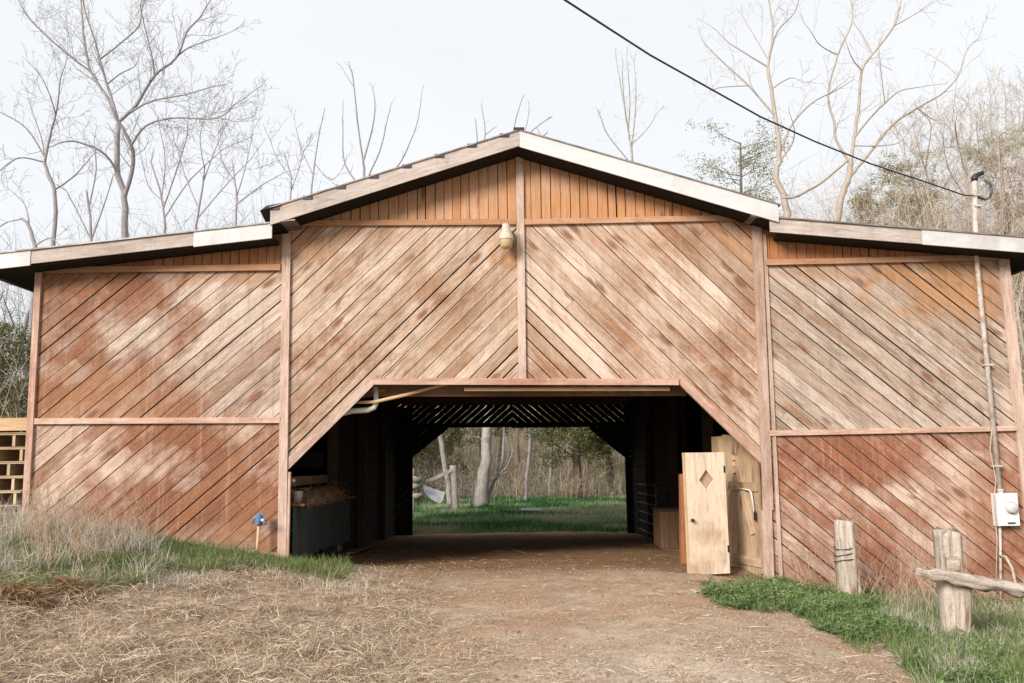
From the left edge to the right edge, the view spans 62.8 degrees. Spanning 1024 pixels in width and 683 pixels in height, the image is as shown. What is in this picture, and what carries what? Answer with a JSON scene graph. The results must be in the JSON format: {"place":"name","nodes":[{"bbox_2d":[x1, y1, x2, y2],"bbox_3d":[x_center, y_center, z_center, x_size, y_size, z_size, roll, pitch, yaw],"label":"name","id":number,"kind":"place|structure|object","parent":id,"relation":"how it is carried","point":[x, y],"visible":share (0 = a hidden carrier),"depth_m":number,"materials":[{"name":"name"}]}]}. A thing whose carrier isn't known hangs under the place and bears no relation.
{"place":"outdoors","nodes":[
{"label":"outdoors","id":0,"kind":"place"},
{"bbox_2d":[0,405,1023,682],"bbox_3d":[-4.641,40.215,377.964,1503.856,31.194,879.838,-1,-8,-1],"label":"ground","id":1,"kind":"structure","parent":0,"point":[418,543],"depth_m":8.93,"materials":[{"name":"soil"}]},
{"bbox_2d":[0,491,22,505],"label":"wooden pallet","id":2,"kind":"object","parent":1,"relation":"on","point":[4,495],"visible":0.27,"depth_m":12.86,"materials":[{"name":"brown wood"}]},
{"bbox_2d":[0,477,23,490],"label":"wooden pallet","id":3,"kind":"object","parent":2,"relation":"on","point":[9,483],"visible":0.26,"depth_m":12.88,"materials":[{"name":"brown wood"}]},
{"bbox_2d":[0,463,23,476],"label":"wooden pallet","id":4,"kind":"object","parent":3,"relation":"on","point":[11,469],"visible":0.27,"depth_m":12.94,"materials":[{"name":"brown wood"}]},
{"bbox_2d":[0,448,24,462],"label":"wooden pallet","id":5,"kind":"object","parent":4,"relation":"on","point":[12,454],"visible":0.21,"depth_m":13.03,"materials":[{"name":"brown wood"}]},
{"bbox_2d":[0,434,25,447],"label":"wooden pallet","id":6,"kind":"object","parent":5,"relation":"on","point":[12,440],"visible":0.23,"depth_m":13.00,"materials":[{"name":"brown wood"}]},
{"bbox_2d":[0,418,26,433],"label":"wooden pallet","id":7,"kind":"object","parent":6,"relation":"on","point":[12,425],"visible":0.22,"depth_m":12.79,"materials":[{"name":"brown wood"}]},
{"bbox_2d":[0,291,28,413],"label":"evergreen bush","id":8,"kind":"object","parent":1,"relation":"on","point":[10,349],"visible":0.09,"depth_m":29.92,"materials":[{"name":"green plant"}]},
{"bbox_2d":[0,306,29,462],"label":"brush thicket","id":9,"kind":"object","parent":1,"relation":"on","point":[4,404],"visible":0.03,"depth_m":25.07,"materials":[{"name":"brown plant"}]},
{"bbox_2d":[0,283,29,377],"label":"bare tree","id":10,"kind":"object","parent":1,"relation":"on","point":[25,326],"visible":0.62,"depth_m":29.92,"materials":[{"name":"grey plant"}]},
{"bbox_2d":[0,320,31,462],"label":"evergreen bush","id":11,"kind":"object","parent":1,"relation":"on","point":[8,343],"visible":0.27,"depth_m":27.30,"materials":[{"name":"green plant"}]},
{"bbox_2d":[0,576,64,612],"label":"hay clump","id":12,"kind":"object","parent":1,"relation":"on","point":[18,592],"visible":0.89,"depth_m":7.61,"materials":[{"name":"brown plant"}]},
{"bbox_2d":[0,168,77,462],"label":"bare tree","id":13,"kind":"object","parent":1,"relation":"on","point":[33,241],"visible":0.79,"depth_m":29.46,"materials":[{"name":"grey plant"}]},
{"bbox_2d":[0,27,120,245],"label":"bare tree","id":14,"kind":"object","parent":1,"relation":"on","point":[55,205],"visible":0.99,"depth_m":31.82,"materials":[{"name":"grey plant"}]},
{"bbox_2d":[28,571,114,603],"bbox_3d":[-4.396,2.478,8.205,1.068,0.527,0.908,-1,-8,-1],"label":"hay clump","id":15,"kind":"object","parent":1,"relation":"on","point":[64,584],"visible":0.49,"depth_m":8.13,"materials":[{"name":"beige plant"}]},
{"bbox_2d":[37,117,135,241],"bbox_3d":[-16.090,-1.242,31.151,3.250,14.991,1.119,2,-8,-18],"label":"bare sapling","id":16,"kind":"object","parent":1,"relation":"on","point":[89,202],"visible":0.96,"depth_m":31.84,"materials":[{"name":"grey plant"}]},
{"bbox_2d":[0,463,184,601],"bbox_3d":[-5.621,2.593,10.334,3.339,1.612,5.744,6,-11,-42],"label":"dry grass","id":17,"kind":"structure","parent":1,"relation":"on","point":[16,516],"depth_m":10.32,"materials":[{"name":"beige plant"}]},
{"bbox_2d":[9,0,276,237],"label":"bare tree","id":18,"kind":"object","parent":1,"relation":"on","point":[124,189],"visible":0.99,"depth_m":34.92,"materials":[{"name":"grey plant"}]},
{"bbox_2d":[0,517,357,598],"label":"grass","id":19,"kind":"structure","parent":1,"relation":"on","point":[227,554],"depth_m":10.25,"materials":[{"name":"green plant"}]},
{"bbox_2d":[121,68,252,233],"bbox_3d":[-12.786,-1.970,32.148,5.880,16.707,3.218,-1,-8,-1],"label":"bare sapling","id":20,"kind":"object","parent":1,"relation":"on","point":[163,205],"visible":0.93,"depth_m":32.87,"materials":[{"name":"grey plant"}]},
{"bbox_2d":[0,145,415,411],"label":"brush thicket","id":21,"kind":"object","parent":1,"relation":"on","point":[18,290],"depth_m":35.01,"materials":[{"name":"brown plant"}]},
{"bbox_2d":[154,75,283,229],"bbox_3d":[-11.041,-2.042,30.772,4.495,16.286,3.465,-7,-10,37],"label":"bare sapling","id":22,"kind":"object","parent":1,"relation":"on","point":[201,193],"visible":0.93,"depth_m":31.05,"materials":[{"name":"grey plant"}]},
{"bbox_2d":[0,542,467,682],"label":"straw heaps","id":23,"kind":"object","parent":1,"relation":"on","point":[86,668],"visible":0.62,"depth_m":6.71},
{"bbox_2d":[0,521,499,682],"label":"straw tufts","id":24,"kind":"object","parent":1,"relation":"on","point":[197,621],"visible":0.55,"depth_m":7.12,"materials":[{"name":"beige plant"}]},
{"bbox_2d":[191,91,314,225],"bbox_3d":[-9.155,-1.820,29.305,4.498,15.482,2.447,1,-8,-12],"label":"bare sapling","id":25,"kind":"object","parent":1,"relation":"on","point":[236,193],"visible":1,"depth_m":29.95,"materials":[{"name":"grey plant"}]},
{"bbox_2d":[144,554,374,592],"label":"dry grass","id":26,"kind":"structure","parent":1,"relation":"on","point":[192,578],"depth_m":9.84,"materials":[{"name":"beige plant"}]},
{"bbox_2d":[252,513,266,553],"bbox_3d":[-3.593,2.804,11.951,0.242,0.702,0.111,-4,-9,22],"label":"yard hydrant","id":27,"kind":"object","parent":1,"relation":"on","point":[258,519],"visible":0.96,"depth_m":11.95,"materials":[{"name":"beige metal"}]},
{"bbox_2d":[215,496,356,558],"bbox_3d":[-3.758,3.257,14.569,1.340,1.082,4.610,-1,-8,-1],"label":"feed bunk","id":28,"kind":"object","parent":1,"relation":"on","point":[314,529],"visible":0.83,"depth_m":14.03,"materials":[{"name":"metal"},{"name":"straw"}]},
{"bbox_2d":[292,491,303,502],"bbox_3d":[-3.210,2.328,12.540,0.183,0.173,0.177,-1,-8,-1],"label":"bucket","id":29,"kind":"object","parent":28,"relation":"on","point":[297,496],"visible":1,"depth_m":12.47,"materials":[{"name":"metal"}]},
{"bbox_2d":[268,481,347,513],"bbox_3d":[-3.291,2.557,13.913,1.067,0.500,3.120,-1,-8,-1],"label":"hay heap","id":30,"kind":"object","parent":28,"relation":"on","point":[315,495],"visible":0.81,"depth_m":13.59,"materials":[{"name":"brown plant"}]},
{"bbox_2d":[263,118,318,199],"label":"bare sapling","id":31,"kind":"object","parent":1,"relation":"on","point":[287,152],"visible":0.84,"depth_m":31.14,"materials":[{"name":"grey plant"}]},
{"bbox_2d":[10,366,625,500],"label":"brush thicket","id":32,"kind":"object","parent":1,"relation":"on","point":[522,478],"visible":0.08,"depth_m":43.87,"materials":[{"name":"brown plant"}]},
{"bbox_2d":[286,107,353,193],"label":"bare sapling","id":33,"kind":"object","parent":1,"relation":"on","point":[316,154],"visible":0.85,"depth_m":31.23,"materials":[{"name":"grey plant"}]},
{"bbox_2d":[319,544,342,553],"bbox_3d":[-3.584,4.129,16.636,0.221,0.252,0.595,-4,-9,21],"label":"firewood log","id":34,"kind":"object","parent":1,"relation":"on","point":[339,549],"visible":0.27,"depth_m":16.68,"materials":[{"name":"brown wood"}]},
{"bbox_2d":[346,544,374,553],"bbox_3d":[-3.085,4.263,17.267,0.140,0.288,4.045,0,-8,-4],"label":"plank","id":35,"kind":"object","parent":1,"relation":"on","point":[359,549],"visible":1,"depth_m":16.68,"materials":[{"name":"brown wood"}]},
{"bbox_2d":[336,60,424,179],"bbox_3d":[-6.227,-3.133,38.404,4.357,21.214,1.366,-1,-8,-1],"label":"bare sapling","id":36,"kind":"object","parent":1,"relation":"on","point":[363,158],"visible":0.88,"depth_m":39.53,"materials":[{"name":"grey plant"}]},
{"bbox_2d":[413,468,414,510],"bbox_3d":[-3.906,5.911,32.950,0.151,1.852,0.138,-1,-8,-1],"label":"fence post","id":37,"kind":"object","parent":1,"relation":"on","point":[413,492],"visible":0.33,"depth_m":32.90,"materials":[{"name":"grey wood"}]},
{"bbox_2d":[413,492,423,498],"bbox_3d":[-3.750,6.069,32.950,0.553,0.250,0.273,1,-8,-11],"label":"split rail","id":38,"kind":"object","parent":1,"relation":"on","point":[417,495],"visible":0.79,"depth_m":32.88,"materials":[{"name":"grey wood"}]},
{"bbox_2d":[413,482,422,488],"bbox_3d":[-3.777,5.653,32.857,0.565,0.311,0.273,1,-8,-11],"label":"split rail","id":39,"kind":"object","parent":38,"relation":"on","point":[417,485],"visible":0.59,"depth_m":32.79,"materials":[{"name":"grey wood"}]},
{"bbox_2d":[413,476,421,482],"bbox_3d":[-3.772,5.370,32.743,0.493,0.290,0.272,1,-8,-13],"label":"split rail","id":40,"kind":"object","parent":39,"relation":"on","point":[417,479],"visible":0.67,"depth_m":32.69,"materials":[{"name":"grey wood"}]},
{"bbox_2d":[417,474,420,505],"bbox_3d":[-3.691,5.893,33.261,0.132,1.252,0.130,-1,-8,-1],"label":"fence post","id":41,"kind":"object","parent":1,"relation":"on","point":[419,499],"visible":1,"depth_m":33.18,"materials":[{"name":"grey wood"}]},
{"bbox_2d":[423,485,444,503],"bbox_3d":[-3.069,6.102,33.450,0.944,0.751,0.454,3,-9,-24],"label":"pale sheet","id":42,"kind":"object","parent":1,"relation":"on","point":[434,495],"visible":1,"depth_m":33.49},
{"bbox_2d":[429,406,451,505],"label":"bare tree","id":43,"kind":"object","parent":1,"relation":"on","point":[445,468],"visible":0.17,"depth_m":35.96,"materials":[{"name":"grey plant"}]},
{"bbox_2d":[403,405,481,487],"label":"cedar tree","id":44,"kind":"object","parent":1,"relation":"on","point":[427,448],"visible":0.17,"depth_m":45.17,"materials":[{"name":"green plant"}]},
{"bbox_2d":[0,553,892,682],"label":"clods","id":45,"kind":"object","parent":1,"relation":"on","point":[665,643],"visible":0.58,"depth_m":7.34,"materials":[{"name":"brown soil"}]},
{"bbox_2d":[450,465,458,510],"bbox_3d":[-2.335,5.988,33.978,0.389,1.938,0.253,-1,-8,-1],"label":"fence post","id":46,"kind":"object","parent":1,"relation":"on","point":[454,488],"visible":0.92,"depth_m":33.90,"materials":[{"name":"grey wood"}]},
{"bbox_2d":[425,469,452,482],"bbox_3d":[-2.951,5.439,33.889,1.101,0.582,0.100,0,-8,-6],"label":"fence rail","id":47,"kind":"object","parent":46,"relation":"attached to","point":[438,475],"visible":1,"depth_m":33.84,"materials":[{"name":"grey wood"}]},
{"bbox_2d":[469,405,492,506],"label":"bare tree","id":48,"kind":"object","parent":1,"relation":"on","point":[480,494],"visible":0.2,"depth_m":34.87,"materials":[{"name":"grey plant"}]},
{"bbox_2d":[475,104,496,462],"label":"bare sapling","id":49,"kind":"object","parent":1,"relation":"on","point":[477,141],"visible":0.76,"depth_m":49.03,"materials":[{"name":"grey plant"}]},
{"bbox_2d":[461,405,537,475],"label":"cedar tree","id":50,"kind":"object","parent":1,"relation":"on","point":[500,446],"visible":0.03,"depth_m":51.58,"materials":[{"name":"green plant"}]},
{"bbox_2d":[488,427,517,501],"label":"bare tree","id":51,"kind":"object","parent":1,"relation":"on","point":[499,471],"visible":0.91,"depth_m":35.50,"materials":[{"name":"grey plant"}]},
{"bbox_2d":[0,526,1021,682],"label":"chaff","id":52,"kind":"object","parent":1,"relation":"on","point":[811,679],"visible":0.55,"depth_m":7.37,"materials":[{"name":"plant"}]},
{"bbox_2d":[0,127,1023,600],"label":"barn","id":53,"kind":"structure","parent":1,"relation":"on","point":[810,379],"depth_m":12.63,"materials":[{"name":"brown wood"}]},
{"bbox_2d":[343,385,378,415],"bbox_3d":[-2.387,0.912,12.735,0.751,0.546,0.179,-1,-8,-1],"label":"drain pipe","id":54,"kind":"object","parent":53,"relation":"attached to","point":[373,407],"visible":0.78,"depth_m":12.65,"materials":[{"name":"white plastic"}]},
{"bbox_2d":[361,390,384,397],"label":"loose laths","id":55,"kind":"object","parent":53,"relation":"attached to","point":[368,391],"visible":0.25,"depth_m":12.78,"materials":[{"name":"brown wood"}]},
{"bbox_2d":[355,385,446,403],"bbox_3d":[-1.520,0.734,12.695,1.786,0.409,0.101,0,-8,-6],"label":"wooden pole","id":56,"kind":"object","parent":53,"relation":"attached to","point":[398,396],"visible":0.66,"depth_m":12.62,"materials":[{"name":"beige wood"}]},
{"bbox_2d":[499,223,513,248],"bbox_3d":[-0.086,-1.573,12.661,0.224,0.380,0.346,-1,-8,-1],"label":"barn lamp","id":57,"kind":"object","parent":53,"relation":"attached to","point":[506,238],"visible":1,"depth_m":12.52,"materials":[{"name":"glass"}]},
{"bbox_2d":[682,452,729,574],"bbox_3d":[2.851,2.518,12.318,0.685,1.756,0.119,2,-9,-21],"label":"plywood door","id":58,"kind":"structure","parent":53,"relation":"attached to","point":[706,523],"depth_m":12.29,"materials":[{"name":"wood"}]},
{"bbox_2d":[685,452,729,574],"bbox_3d":[2.863,2.517,12.316,0.660,1.756,0.037,2,-8,-17],"label":"door panel","id":59,"kind":"structure","parent":58,"relation":"in","point":[708,538],"depth_m":12.30,"materials":[{"name":"brown wood"}]},
{"bbox_2d":[711,435,762,575],"bbox_3d":[3.467,2.551,13.014,0.090,2.209,1.313,2,-8,-17],"label":"door","id":60,"kind":"structure","parent":53,"relation":"in","point":[742,475],"depth_m":12.84,"materials":[{"name":"beige wood"}]},
{"bbox_2d":[971,171,1003,488],"bbox_3d":[7.265,-0.206,12.667,0.378,4.919,0.100,-1,-8,-1],"label":"service mast","id":61,"kind":"object","parent":53,"relation":"attached to","point":[975,197],"visible":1,"depth_m":12.63,"materials":[{"name":"metal"}]},
{"bbox_2d":[564,0,972,195],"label":"power cable","id":62,"kind":"object","parent":61,"relation":"attached to","point":[635,45],"visible":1,"depth_m":9.61,"materials":[{"name":"black rubber"}]},
{"bbox_2d":[989,428,997,598],"bbox_3d":[7.050,2.502,12.244,0.208,2.466,0.039,1,-8,-10],"label":"loose wire","id":63,"kind":"object","parent":61,"relation":"hanging from","point":[994,507],"visible":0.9,"depth_m":12.24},
{"bbox_2d":[991,489,1019,525],"bbox_3d":[7.233,2.423,12.249,0.310,0.535,0.231,-1,-8,-1],"label":"electric meter","id":64,"kind":"object","parent":53,"relation":"attached to","point":[1006,509],"visible":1,"depth_m":12.21,"materials":[{"name":"grey paint"}]},
{"bbox_2d":[998,526,1002,599],"bbox_3d":[7.107,3.212,12.192,0.126,1.065,0.040,-1,-8,-1],"label":"ground conduit","id":65,"kind":"object","parent":64,"relation":"attached to","point":[1000,553],"visible":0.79,"depth_m":12.19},
{"bbox_2d":[0,519,1023,682],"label":"straw","id":66,"kind":"object","parent":1,"relation":"on","point":[392,642],"visible":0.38,"depth_m":7.19,"materials":[{"name":"beige plant"}]},
{"bbox_2d":[500,510,549,512],"bbox_3d":[0.701,6.678,32.474,2.367,0.306,0.408,-1,-8,-1],"label":"fallen log","id":67,"kind":"object","parent":1,"relation":"on","point":[514,511],"visible":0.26,"depth_m":32.40,"materials":[{"name":"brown wood"}]},
{"bbox_2d":[521,509,540,510],"bbox_3d":[0.733,6.486,32.325,0.773,0.083,0.250,-1,-8,-1],"label":"plank","id":68,"kind":"object","parent":67,"relation":"on","point":[531,509],"visible":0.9,"depth_m":32.20,"materials":[{"name":"grey paint"}]},
{"bbox_2d":[524,409,539,500],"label":"bare tree","id":69,"kind":"object","parent":1,"relation":"on","point":[527,472],"visible":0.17,"depth_m":38.55,"materials":[{"name":"grey plant"}]},
{"bbox_2d":[513,94,550,482],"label":"bare sapling","id":70,"kind":"object","parent":1,"relation":"on","point":[543,135],"visible":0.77,"depth_m":51.23,"materials":[{"name":"grey plant"}]},
{"bbox_2d":[327,533,748,575],"bbox_3d":[0.117,4.519,18.722,7.229,0.961,14.013,-1,-8,-1],"label":"floor chaff","id":71,"kind":"object","parent":1,"relation":"on","point":[386,565],"visible":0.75,"depth_m":14.38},
{"bbox_2d":[548,428,553,495],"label":"bare tree","id":72,"kind":"object","parent":1,"relation":"on","point":[550,474],"visible":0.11,"depth_m":40.48,"materials":[{"name":"grey plant"}]},
{"bbox_2d":[520,404,621,497],"bbox_3d":[2.890,2.875,39.907,5.637,9.504,5.946,-1,-8,-1],"label":"cedar tree","id":73,"kind":"object","parent":1,"relation":"on","point":[588,436],"visible":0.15,"depth_m":38.93,"materials":[{"name":"green plant"}]},
{"bbox_2d":[562,404,623,492],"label":"cedar tree","id":74,"kind":"object","parent":1,"relation":"on","point":[611,468],"visible":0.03,"depth_m":43.45,"materials":[{"name":"green plant"}]},
{"bbox_2d":[591,46,665,160],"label":"bare sapling","id":75,"kind":"object","parent":1,"relation":"on","point":[629,135],"visible":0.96,"depth_m":39.78,"materials":[{"name":"grey plant"}]},
{"bbox_2d":[637,482,656,535],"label":"tube gate","id":76,"kind":"structure","parent":1,"relation":"on","point":[646,503],"depth_m":20.78,"materials":[{"name":"grey metal"}]},
{"bbox_2d":[651,506,679,550],"bbox_3d":[3.244,3.831,17.167,0.600,0.835,0.862,-1,-8,-1],"label":"wooden crate","id":77,"kind":"object","parent":1,"relation":"on","point":[666,521],"visible":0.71,"depth_m":16.80,"materials":[{"name":"brown wood"}]},
{"bbox_2d":[679,474,686,563],"bbox_3d":[2.819,2.951,13.760,0.162,1.536,0.120,-1,-8,-1],"label":"post","id":78,"kind":"object","parent":1,"relation":"on","point":[682,537],"visible":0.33,"depth_m":13.71,"materials":[{"name":"brown wood"}]},
{"bbox_2d":[678,117,793,216],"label":"evergreen tree","id":79,"kind":"object","parent":1,"relation":"on","point":[749,162],"visible":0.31,"depth_m":41.64,"materials":[{"name":"green plant"}]},
{"bbox_2d":[691,0,850,217],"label":"bare tree","id":80,"kind":"object","parent":1,"relation":"on","point":[784,202],"visible":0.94,"depth_m":34.76,"materials":[{"name":"beige plant"}]},
{"bbox_2d":[701,573,896,654],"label":"grass","id":81,"kind":"structure","parent":1,"relation":"on","point":[852,642],"depth_m":7.79,"materials":[{"name":"green plant"}]},
{"bbox_2d":[696,571,917,642],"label":"weeds","id":82,"kind":"object","parent":1,"relation":"on","point":[841,603],"visible":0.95,"depth_m":9.18,"materials":[{"name":"green plant"}]},
{"bbox_2d":[833,519,860,595],"bbox_3d":[4.409,2.998,11.047,0.301,1.291,0.262,-1,-8,-1],"label":"fence post","id":83,"kind":"object","parent":1,"relation":"on","point":[844,545],"visible":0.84,"depth_m":10.99,"materials":[{"name":"wood"}]},
{"bbox_2d":[716,37,1023,391],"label":"brush thicket","id":84,"kind":"object","parent":1,"relation":"on","point":[995,218],"visible":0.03,"depth_m":33.87,"materials":[{"name":"plant"}]},
{"bbox_2d":[845,178,894,225],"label":"evergreen tree","id":85,"kind":"object","parent":1,"relation":"on","point":[865,199],"visible":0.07,"depth_m":41.84,"materials":[{"name":"green plant"}]},
{"bbox_2d":[767,0,995,220],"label":"bare tree","id":86,"kind":"object","parent":1,"relation":"on","point":[850,170],"visible":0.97,"depth_m":35.20,"materials":[{"name":"beige plant"}]},
{"bbox_2d":[782,520,1003,617],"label":"dry stalks","id":87,"kind":"object","parent":1,"relation":"on","point":[900,583],"visible":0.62,"depth_m":11.12,"materials":[{"name":"beige plant"}]},
{"bbox_2d":[869,140,961,230],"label":"evergreen tree","id":88,"kind":"object","parent":1,"relation":"on","point":[906,181],"visible":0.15,"depth_m":38.67,"materials":[{"name":"green plant"}]},
{"bbox_2d":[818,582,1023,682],"bbox_3d":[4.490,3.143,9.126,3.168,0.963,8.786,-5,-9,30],"label":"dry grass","id":89,"kind":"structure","parent":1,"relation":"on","point":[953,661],"depth_m":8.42,"materials":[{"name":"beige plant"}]},
{"bbox_2d":[823,575,1023,682],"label":"grass","id":90,"kind":"structure","parent":1,"relation":"on","point":[981,629],"depth_m":8.26,"materials":[{"name":"green plant"}]},
{"bbox_2d":[884,96,974,226],"bbox_3d":[19.471,-1.820,37.234,5.065,18.439,2.675,2,-8,-20],"label":"bare tree","id":91,"kind":"object","parent":1,"relation":"on","point":[925,167],"visible":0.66,"depth_m":37.71,"materials":[{"name":"beige plant"}]},
{"bbox_2d":[932,527,971,637],"bbox_3d":[4.564,2.590,8.658,0.258,1.316,0.286,-1,-8,-1],"label":"fence post","id":92,"kind":"object","parent":1,"relation":"on","point":[955,604],"visible":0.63,"depth_m":8.60,"materials":[{"name":"grey wood"}]},
{"bbox_2d":[914,567,1023,597],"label":"log rail","id":93,"kind":"object","parent":92,"relation":"attached to","point":[986,584],"visible":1,"depth_m":8.46,"materials":[{"name":"beige wood"}]},
{"bbox_2d":[881,612,1023,682],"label":"weeds","id":94,"kind":"object","parent":1,"relation":"on","point":[980,673],"visible":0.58,"depth_m":6.94,"materials":[{"name":"green plant"}]},
{"bbox_2d":[921,82,1017,230],"bbox_3d":[18.990,-2.375,34.032,4.846,18.790,3.496,1,-8,-14],"label":"bare tree","id":95,"kind":"object","parent":1,"relation":"on","point":[966,169],"visible":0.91,"depth_m":35.15,"materials":[{"name":"beige plant"}]},
{"bbox_2d":[956,66,1023,233],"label":"bare tree","id":96,"kind":"object","parent":1,"relation":"on","point":[994,108],"visible":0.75,"depth_m":36.84,"materials":[{"name":"beige plant"}]},
{"bbox_2d":[956,124,1023,345],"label":"evergreen tree","id":97,"kind":"object","parent":1,"relation":"on","point":[970,159],"visible":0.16,"depth_m":39.90,"materials":[{"name":"green plant"}]},
{"bbox_2d":[986,61,1023,189],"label":"bare tree","id":98,"kind":"object","parent":1,"relation":"on","point":[1013,88],"visible":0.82,"depth_m":34.65,"materials":[{"name":"beige plant"}]},
{"bbox_2d":[999,555,1017,599],"bbox_3d":[7.128,3.382,12.025,0.053,0.608,0.235,2,-9,-21],"label":"hose loop","id":99,"kind":"object","parent":1,"relation":"on","point":[1011,567],"visible":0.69,"depth_m":11.97,"materials":[{"name":"plastic"}]},
{"bbox_2d":[1012,232,1023,376],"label":"bare tree","id":100,"kind":"object","parent":1,"relation":"on","point":[1019,323],"visible":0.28,"depth_m":26.47,"materials":[{"name":"beige plant"}]},
{"bbox_2d":[397,494,626,533],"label":"meadow grass","id":101,"kind":"structure","parent":0,"point":[467,514],"depth_m":30.95,"materials":[{"name":"green plant"}]},
{"bbox_2d":[0,0,1023,395],"label":"sky","id":102,"kind":"structure","parent":0,"point":[467,55],"materials":[{"name":"white"}]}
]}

